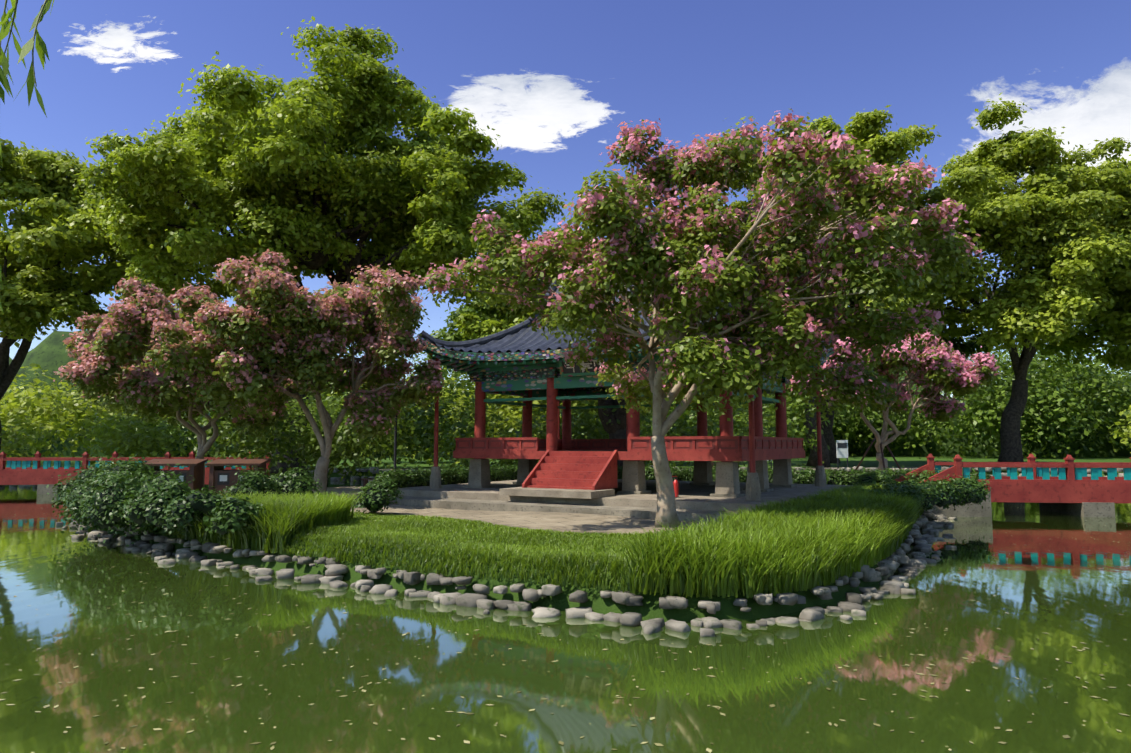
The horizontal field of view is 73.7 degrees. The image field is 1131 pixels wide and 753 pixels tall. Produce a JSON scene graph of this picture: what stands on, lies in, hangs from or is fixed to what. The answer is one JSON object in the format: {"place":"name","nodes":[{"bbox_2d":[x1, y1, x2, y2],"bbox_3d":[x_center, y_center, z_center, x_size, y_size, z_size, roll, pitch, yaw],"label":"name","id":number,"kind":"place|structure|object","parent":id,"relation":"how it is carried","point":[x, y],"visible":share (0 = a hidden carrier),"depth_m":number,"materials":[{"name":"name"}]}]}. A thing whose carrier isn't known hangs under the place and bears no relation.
{"place":"outdoors","nodes":[
{"label":"outdoors","id":0,"kind":"place"},
{"bbox_2d":[0,0,53,313],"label":"willow tree","id":1,"kind":"object","parent":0,"point":[27,48],"depth_m":1.94,"materials":[{"name":"green plant"}]},
{"bbox_2d":[64,16,177,72],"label":"cloud","id":2,"kind":"structure","parent":0,"point":[122,37],"depth_m":1209.85,"materials":[{"name":"white"}]},
{"bbox_2d":[442,70,615,151],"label":"cloud","id":3,"kind":"structure","parent":0,"point":[541,113],"depth_m":1411.31,"materials":[{"name":"white"}]},
{"bbox_2d":[0,480,1130,752],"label":"pond water","id":4,"kind":"structure","parent":0,"point":[418,702],"depth_m":6.88,"materials":[{"name":"green liquid"}]},
{"bbox_2d":[0,513,1130,752],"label":"floating leaves","id":5,"kind":"object","parent":4,"relation":"on","point":[610,683],"visible":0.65,"depth_m":6.16,"materials":[{"name":"yellow plant"}]},
{"bbox_2d":[0,330,1130,456],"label":"hill","id":6,"kind":"structure","parent":0,"point":[49,353],"depth_m":101.68,"materials":[{"name":"green plant"}]},
{"bbox_2d":[0,0,1130,396],"label":"sky","id":7,"kind":"structure","parent":0,"point":[692,66],"materials":[{"name":"blue"}]},
{"bbox_2d":[5,456,1130,621],"bbox_3d":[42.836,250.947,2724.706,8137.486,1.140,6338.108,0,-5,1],"label":"ground","id":8,"kind":"structure","parent":0,"point":[650,608],"depth_m":12.35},
{"bbox_2d":[0,138,189,452],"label":"tree","id":9,"kind":"object","parent":8,"relation":"on","point":[41,184],"depth_m":44.25,"materials":[{"name":"green plant"}]},
{"bbox_2d":[0,451,269,493],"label":"bridge","id":10,"kind":"structure","parent":8,"relation":"on","point":[26,473],"depth_m":30.88,"materials":[{"name":"red paint"}]},
{"bbox_2d":[140,459,207,491],"bbox_3d":[-11.135,2.939,21.443,1.500,1.170,0.968,1,-5,-8],"label":"recycle bin","id":11,"kind":"object","parent":8,"relation":"on","point":[196,470],"visible":0.33,"depth_m":21.28,"materials":[{"name":"brown wood"}]},
{"bbox_2d":[53,276,312,491],"bbox_3d":[-12.355,0.462,24.917,7.966,6.756,7.386,0,-5,1],"label":"myrtle tree","id":12,"kind":"object","parent":8,"relation":"on","point":[140,305],"depth_m":22.63,"materials":[{"name":"pink plant"}]},
{"bbox_2d":[205,459,270,494],"bbox_3d":[-9.430,2.964,21.714,1.500,1.170,0.968,0,-5,-5],"label":"recycle bin","id":13,"kind":"object","parent":8,"relation":"on","point":[220,478],"visible":0.6,"depth_m":21.35,"materials":[{"name":"brown wood"}]},
{"bbox_2d":[141,249,448,493],"bbox_3d":[-7.087,-0.015,20.819,7.607,7.016,6.147,0,-5,1],"label":"myrtle tree","id":14,"kind":"object","parent":8,"relation":"on","point":[247,316],"depth_m":19.77,"materials":[{"name":"pink plant"}]},
{"bbox_2d":[0,400,641,465],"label":"hedge","id":15,"kind":"object","parent":8,"relation":"on","point":[131,443],"visible":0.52,"depth_m":48.57,"materials":[{"name":"green plant"}]},
{"bbox_2d":[69,16,573,476],"bbox_3d":[-12.853,-6.223,38.407,26.920,22.557,19.378,0,-5,1],"label":"zelkova tree","id":16,"kind":"object","parent":8,"relation":"on","point":[225,159],"depth_m":34.61,"materials":[{"name":"green plant"}]},
{"bbox_2d":[360,478,374,486],"bbox_3d":[-6.163,3.696,25.713,1.600,0.440,0.405,0,-5,-5],"label":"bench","id":17,"kind":"object","parent":8,"relation":"on","point":[365,481],"visible":0.33,"depth_m":25.49,"materials":[{"name":"brown wood"}]},
{"bbox_2d":[393,379,402,470],"bbox_3d":[-5.488,1.895,24.358,0.440,3.780,0.440,0,-5,1],"label":"lamp post","id":18,"kind":"object","parent":8,"relation":"on","point":[395,444],"visible":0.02,"depth_m":24.31,"materials":[{"name":"black metal"}]},
{"bbox_2d":[188,384,796,485],"bbox_3d":[-2.128,2.960,32.962,26.143,5.489,9.261,1,-5,-15],"label":"island bush","id":19,"kind":"object","parent":8,"relation":"on","point":[340,439],"visible":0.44,"depth_m":30.05,"materials":[{"name":"green plant"}]},
{"bbox_2d":[180,367,839,468],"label":"bush","id":20,"kind":"object","parent":8,"relation":"on","point":[420,423],"visible":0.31,"depth_m":47.42,"materials":[{"name":"green plant"}]},
{"bbox_2d":[427,223,593,419],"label":"tree","id":21,"kind":"object","parent":8,"relation":"on","point":[485,311],"depth_m":56.70,"materials":[{"name":"green plant"}]},
{"bbox_2d":[46,454,990,548],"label":"shrubs","id":22,"kind":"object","parent":8,"relation":"on","point":[132,486],"depth_m":16.55,"materials":[{"name":"green plant"}]},
{"bbox_2d":[130,482,926,598],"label":"island grass","id":23,"kind":"structure","parent":8,"relation":"on","point":[827,537],"depth_m":10.83,"materials":[{"name":"green plant"}]},
{"bbox_2d":[453,228,634,470],"bbox_3d":[1.440,-0.763,31.995,12.014,10.617,9.165,0,-5,1],"label":"tree","id":24,"kind":"object","parent":8,"relation":"on","point":[474,328],"depth_m":30.80,"materials":[{"name":"green plant"}]},
{"bbox_2d":[0,331,1130,464],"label":"bush belt","id":25,"kind":"object","parent":8,"relation":"on","point":[1044,408],"depth_m":84.77,"materials":[{"name":"green plant"}]},
{"bbox_2d":[40,465,1123,636],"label":"shore rocks","id":26,"kind":"object","parent":8,"relation":"on","point":[335,570],"visible":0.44,"depth_m":10.14,"materials":[{"name":"grey stone"}]},
{"bbox_2d":[343,271,852,521],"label":"pavilion","id":27,"kind":"structure","parent":8,"relation":"on","point":[566,473],"depth_m":20.36,"materials":[{"name":"red paint"}]},
{"bbox_2d":[672,476,680,497],"bbox_3d":[2.633,2.620,17.925,0.190,0.505,0.160,2,-6,-22],"label":"fire extinguisher","id":28,"kind":"object","parent":27,"relation":"on","point":[675,484],"visible":0.96,"depth_m":17.87,"materials":[{"name":"red metal"}]},
{"bbox_2d":[418,108,984,526],"bbox_3d":[2.622,-1.113,14.073,9.195,7.742,7.371,4,-6,-35],"label":"myrtle tree","id":29,"kind":"object","parent":8,"relation":"on","point":[670,250],"depth_m":13.05,"materials":[{"name":"plant"}]},
{"bbox_2d":[685,105,949,467],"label":"tree","id":30,"kind":"object","parent":8,"relation":"on","point":[865,130],"depth_m":47.70,"materials":[{"name":"green plant"}]},
{"bbox_2d":[836,440,847,468],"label":"sign board","id":31,"kind":"object","parent":8,"relation":"on","point":[841,448],"visible":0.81,"depth_m":46.81,"materials":[{"name":"white paint"}]},
{"bbox_2d":[855,435,901,470],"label":"tree support stakes","id":32,"kind":"object","parent":8,"relation":"on","point":[866,452],"visible":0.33,"depth_m":27.15,"materials":[{"name":"brown wood"}]},
{"bbox_2d":[789,327,999,473],"bbox_3d":[11.401,0.973,26.549,6.819,6.203,4.610,2,-5,-18],"label":"myrtle tree","id":33,"kind":"object","parent":8,"relation":"on","point":[946,364],"depth_m":25.92,"materials":[{"name":"pink plant"}]},
{"bbox_2d":[821,281,999,462],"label":"tree","id":34,"kind":"object","parent":8,"relation":"on","point":[968,348],"depth_m":59.96,"materials":[{"name":"plant"}]},
{"bbox_2d":[930,491,991,516],"bbox_3d":[11.037,3.934,22.492,1.700,1.220,3.000,0,-5,1],"label":"bridge abutment","id":35,"kind":"object","parent":8,"relation":"on","point":[974,510],"visible":0.14,"depth_m":21.00,"materials":[{"name":"stone"}]},
{"bbox_2d":[894,454,1130,516],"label":"bridge","id":36,"kind":"structure","parent":35,"relation":"on","point":[1070,488],"depth_m":21.25,"materials":[{"name":"red paint"}]},
{"bbox_2d":[864,92,1130,461],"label":"tree","id":37,"kind":"object","parent":8,"relation":"on","point":[1041,230],"depth_m":47.53,"materials":[{"name":"green plant"}]},
{"bbox_2d":[1019,154,1130,373],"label":"tree","id":38,"kind":"object","parent":8,"relation":"on","point":[1116,332],"depth_m":54.57,"materials":[{"name":"green plant"}]},
{"bbox_2d":[957,61,1130,187],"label":"cloud","id":39,"kind":"structure","parent":0,"point":[1101,110],"depth_m":1187.59,"materials":[{"name":"white"}]}
]}

